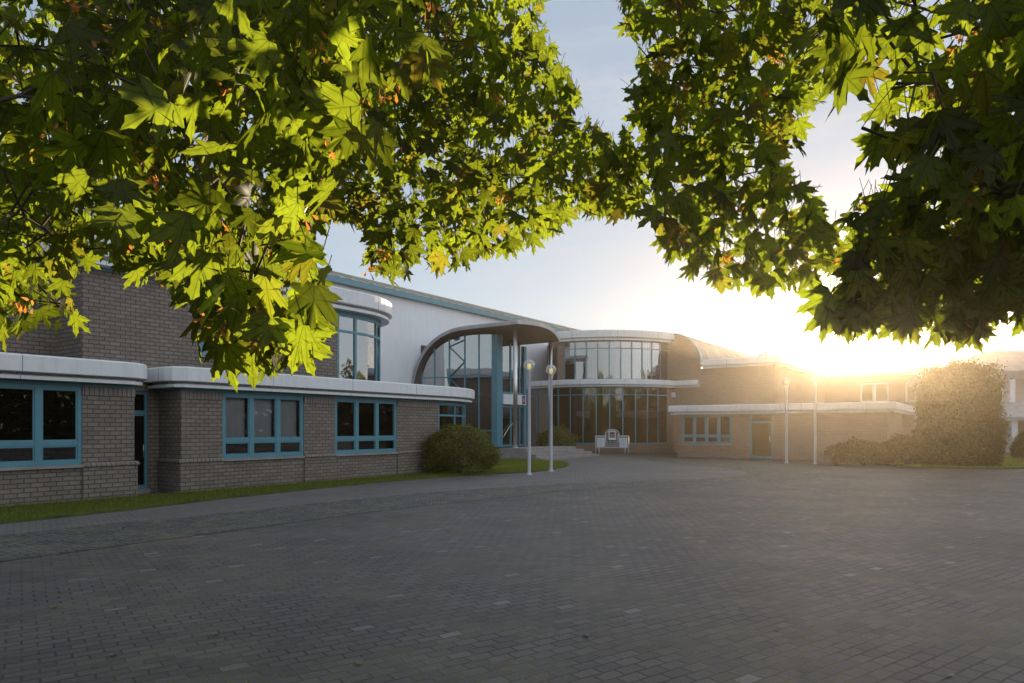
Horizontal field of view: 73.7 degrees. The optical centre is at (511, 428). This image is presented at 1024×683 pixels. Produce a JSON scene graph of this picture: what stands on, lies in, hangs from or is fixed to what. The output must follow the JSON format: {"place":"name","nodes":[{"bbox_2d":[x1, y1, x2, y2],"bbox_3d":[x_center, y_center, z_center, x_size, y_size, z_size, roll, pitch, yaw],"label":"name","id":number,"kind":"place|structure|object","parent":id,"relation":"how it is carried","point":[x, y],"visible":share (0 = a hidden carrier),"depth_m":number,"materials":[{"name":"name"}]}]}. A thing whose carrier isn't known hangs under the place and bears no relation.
{"place":"outdoors","nodes":[
{"label":"outdoors","id":0,"kind":"place"},
{"bbox_2d":[0,458,567,523],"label":"lawn","id":1,"kind":"structure","parent":0,"point":[63,515],"depth_m":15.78,"materials":[{"name":"plant"}]},
{"bbox_2d":[417,422,503,474],"bbox_3d":[-1.971,0.686,25.096,3.137,2.017,2.955,0,0,37],"label":"round shrub","id":2,"kind":"object","parent":1,"relation":"on","point":[457,448],"visible":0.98,"depth_m":24.39,"materials":[{"name":"green plant"}]},
{"bbox_2d":[0,456,746,534],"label":"path","id":3,"kind":"structure","parent":0,"point":[596,469],"depth_m":19.84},
{"bbox_2d":[523,359,534,474],"bbox_3d":[0.620,-0.393,24.700,0.410,4.185,0.410,0,0,0],"label":"lamp post","id":4,"kind":"object","parent":3,"relation":"on","point":[529,425],"visible":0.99,"depth_m":24.65,"materials":[{"name":"metal"}]},
{"bbox_2d":[546,367,555,471],"bbox_3d":[1.530,-0.393,26.700,0.410,4.185,0.410,0,0,0],"label":"lamp post","id":5,"kind":"object","parent":3,"relation":"on","point":[551,374],"visible":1,"depth_m":26.65,"materials":[{"name":"metal"}]},
{"bbox_2d":[0,452,1023,682],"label":"plaza","id":6,"kind":"structure","parent":0,"point":[730,582],"depth_m":7.06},
{"bbox_2d":[0,235,474,505],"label":"office building","id":7,"kind":"structure","parent":6,"relation":"on","point":[118,397],"depth_m":17.95,"materials":[{"name":"brown brick"}]},
{"bbox_2d":[0,382,83,470],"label":"window","id":8,"kind":"structure","parent":7,"relation":"in","point":[37,443],"depth_m":14.94,"materials":[{"name":"teal paint"}]},
{"bbox_2d":[134,391,149,493],"bbox_3d":[-9.862,0.370,17.648,0.400,2.660,0.800,0,0,35],"label":"door","id":9,"kind":"structure","parent":7,"relation":"in","point":[143,488],"depth_m":17.89,"materials":[{"name":"teal paint"}]},
{"bbox_2d":[200,313,207,356],"bbox_3d":[-8.364,-2.745,19.658,0.190,1.510,1.390,0,0,35],"label":"window","id":10,"kind":"structure","parent":7,"relation":"in","point":[201,344],"depth_m":19.15,"materials":[{"name":"teal paint"}]},
{"bbox_2d":[222,393,304,460],"bbox_3d":[-7.118,-0.033,19.591,0.273,1.855,2.730,0,0,35],"label":"window","id":11,"kind":"structure","parent":7,"relation":"in","point":[233,404],"depth_m":19.56,"materials":[{"name":"teal paint"}]},
{"bbox_2d":[338,313,379,380],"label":"window","id":12,"kind":"structure","parent":7,"relation":"in","point":[358,337],"depth_m":23.97,"materials":[{"name":"clear glass"}]},
{"bbox_2d":[335,398,397,455],"bbox_3d":[-4.838,-0.033,22.774,0.190,1.855,2.820,0,0,35],"label":"window","id":13,"kind":"structure","parent":7,"relation":"in","point":[371,424],"depth_m":22.89,"materials":[{"name":"teal paint"}]},
{"bbox_2d":[438,403,464,432],"bbox_3d":[-2.311,-0.035,27.641,0.695,1.850,3.998,0,0,6],"label":"window","id":14,"kind":"structure","parent":7,"relation":"in","point":[457,415],"depth_m":26.65,"materials":[{"name":"teal paint"}]},
{"bbox_2d":[12,207,599,459],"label":"entrance hall","id":15,"kind":"structure","parent":6,"relation":"on","point":[485,354],"depth_m":40.66,"materials":[{"name":"white paint"}]},
{"bbox_2d":[421,333,491,442],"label":"window","id":16,"kind":"structure","parent":15,"relation":"in","point":[463,361],"depth_m":40.58,"materials":[{"name":"clear glass"}]},
{"bbox_2d":[503,342,522,446],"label":"window","id":17,"kind":"structure","parent":15,"relation":"in","point":[507,346],"depth_m":41.11,"materials":[{"name":"glass"}]},
{"bbox_2d":[0,0,638,392],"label":"maple tree","id":18,"kind":"object","parent":6,"relation":"on","point":[294,78],"visible":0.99,"depth_m":3.03,"materials":[{"name":"green plant"}]},
{"bbox_2d":[0,458,830,561],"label":"sett band","id":19,"kind":"object","parent":6,"relation":"on","point":[39,543],"visible":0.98,"depth_m":13.23,"materials":[{"name":"stone"}]},
{"bbox_2d":[535,424,581,448],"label":"shrub","id":20,"kind":"object","parent":6,"relation":"on","point":[561,437],"visible":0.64,"depth_m":42.65,"materials":[{"name":"green plant"}]},
{"bbox_2d":[518,330,674,452],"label":"rotunda","id":21,"kind":"structure","parent":6,"relation":"on","point":[620,381],"depth_m":46.72,"materials":[{"name":"grey brick"}]},
{"bbox_2d":[527,387,667,443],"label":"window","id":22,"kind":"structure","parent":21,"relation":"in","point":[638,413],"depth_m":46.68,"materials":[{"name":"clear glass"}]},
{"bbox_2d":[564,340,667,379],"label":"window","id":23,"kind":"structure","parent":21,"relation":"in","point":[599,359],"depth_m":46.80,"materials":[{"name":"clear glass"}]},
{"bbox_2d":[595,429,628,453],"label":"information stand","id":24,"kind":"object","parent":6,"relation":"on","point":[601,442],"visible":1,"depth_m":44.97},
{"bbox_2d":[782,377,788,462],"bbox_3d":[13.350,-0.393,33.200,0.410,4.185,0.410,0,0,0],"label":"lamp post","id":25,"kind":"object","parent":6,"relation":"on","point":[786,422],"visible":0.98,"depth_m":33.15,"materials":[{"name":"metal"}]},
{"bbox_2d":[668,401,916,460],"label":"wing","id":26,"kind":"structure","parent":6,"relation":"on","point":[725,431],"depth_m":37.27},
{"bbox_2d":[681,415,731,444],"bbox_3d":[11.252,0.110,39.520,2.960,1.720,0.190,0,0,35],"label":"window","id":27,"kind":"structure","parent":26,"relation":"in","point":[694,435],"depth_m":39.51,"materials":[{"name":"teal paint"}]},
{"bbox_2d":[750,414,772,458],"bbox_3d":[13.823,0.465,37.787,1.200,2.430,0.100,0,0,35],"label":"door","id":28,"kind":"structure","parent":26,"relation":"in","point":[751,416],"depth_m":37.81,"materials":[{"name":"teal paint"}]},
{"bbox_2d":[588,0,1023,352],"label":"maple tree","id":29,"kind":"object","parent":6,"relation":"on","point":[971,261],"visible":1,"depth_m":2.84,"materials":[{"name":"green plant"}]},
{"bbox_2d":[811,377,817,463],"bbox_3d":[14.350,-0.393,32.300,0.410,4.185,0.410,0,0,0],"label":"lamp post","id":30,"kind":"object","parent":6,"relation":"on","point":[815,422],"visible":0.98,"depth_m":32.25,"materials":[{"name":"metal"}]},
{"bbox_2d":[821,436,897,465],"bbox_3d":[15.793,1.014,30.913,3.317,1.374,2.673,0,0,0],"label":"shrub","id":31,"kind":"object","parent":6,"relation":"on","point":[860,448],"visible":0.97,"depth_m":30.38,"materials":[{"name":"green plant"}]},
{"bbox_2d":[824,366,941,435],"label":"flat building","id":32,"kind":"structure","parent":6,"relation":"on","point":[879,385],"depth_m":60.43,"materials":[{"name":"brown brick"}]},
{"bbox_2d":[860,383,887,401],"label":"window","id":33,"kind":"structure","parent":32,"relation":"in","point":[874,384],"depth_m":60.49,"materials":[{"name":"white metal"}]},
{"bbox_2d":[905,382,913,401],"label":"window","id":34,"kind":"structure","parent":32,"relation":"in","point":[906,400],"depth_m":59.05,"materials":[{"name":"white metal"}]},
{"bbox_2d":[905,351,1023,452],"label":"house","id":35,"kind":"structure","parent":6,"relation":"on","point":[1013,407],"depth_m":49.00,"materials":[{"name":"white metal"}]},
{"bbox_2d":[0,0,1023,370],"label":"sky","id":36,"kind":"structure","parent":0,"point":[593,276],"materials":[{"name":"white"}]},
{"bbox_2d":[668,333,828,451],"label":"brick building","id":37,"kind":"structure","parent":0,"point":[724,376],"depth_m":46.78,"materials":[{"name":"brown brick"}]},
{"bbox_2d":[859,454,1023,468],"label":"lawn","id":38,"kind":"structure","parent":0,"point":[910,466],"depth_m":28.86,"materials":[{"name":"plant"}]},
{"bbox_2d":[876,432,938,465],"bbox_3d":[17.787,0.920,30.749,2.929,1.550,2.413,0,0,0],"label":"shrub","id":39,"kind":"object","parent":38,"relation":"on","point":[909,449],"visible":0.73,"depth_m":29.95,"materials":[{"name":"green plant"}]},
{"bbox_2d":[910,355,1016,466],"bbox_3d":[19.916,-0.855,30.592,4.067,5.198,3.625,0,0,0],"label":"evergreen shrub","id":40,"kind":"object","parent":38,"relation":"on","point":[948,426],"visible":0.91,"depth_m":29.49,"materials":[{"name":"green plant"}]},
{"bbox_2d":[1009,430,1023,458],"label":"hedge shrub","id":41,"kind":"object","parent":38,"relation":"on","point":[1017,443],"visible":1,"depth_m":36.22,"materials":[{"name":"green plant"}]}
]}

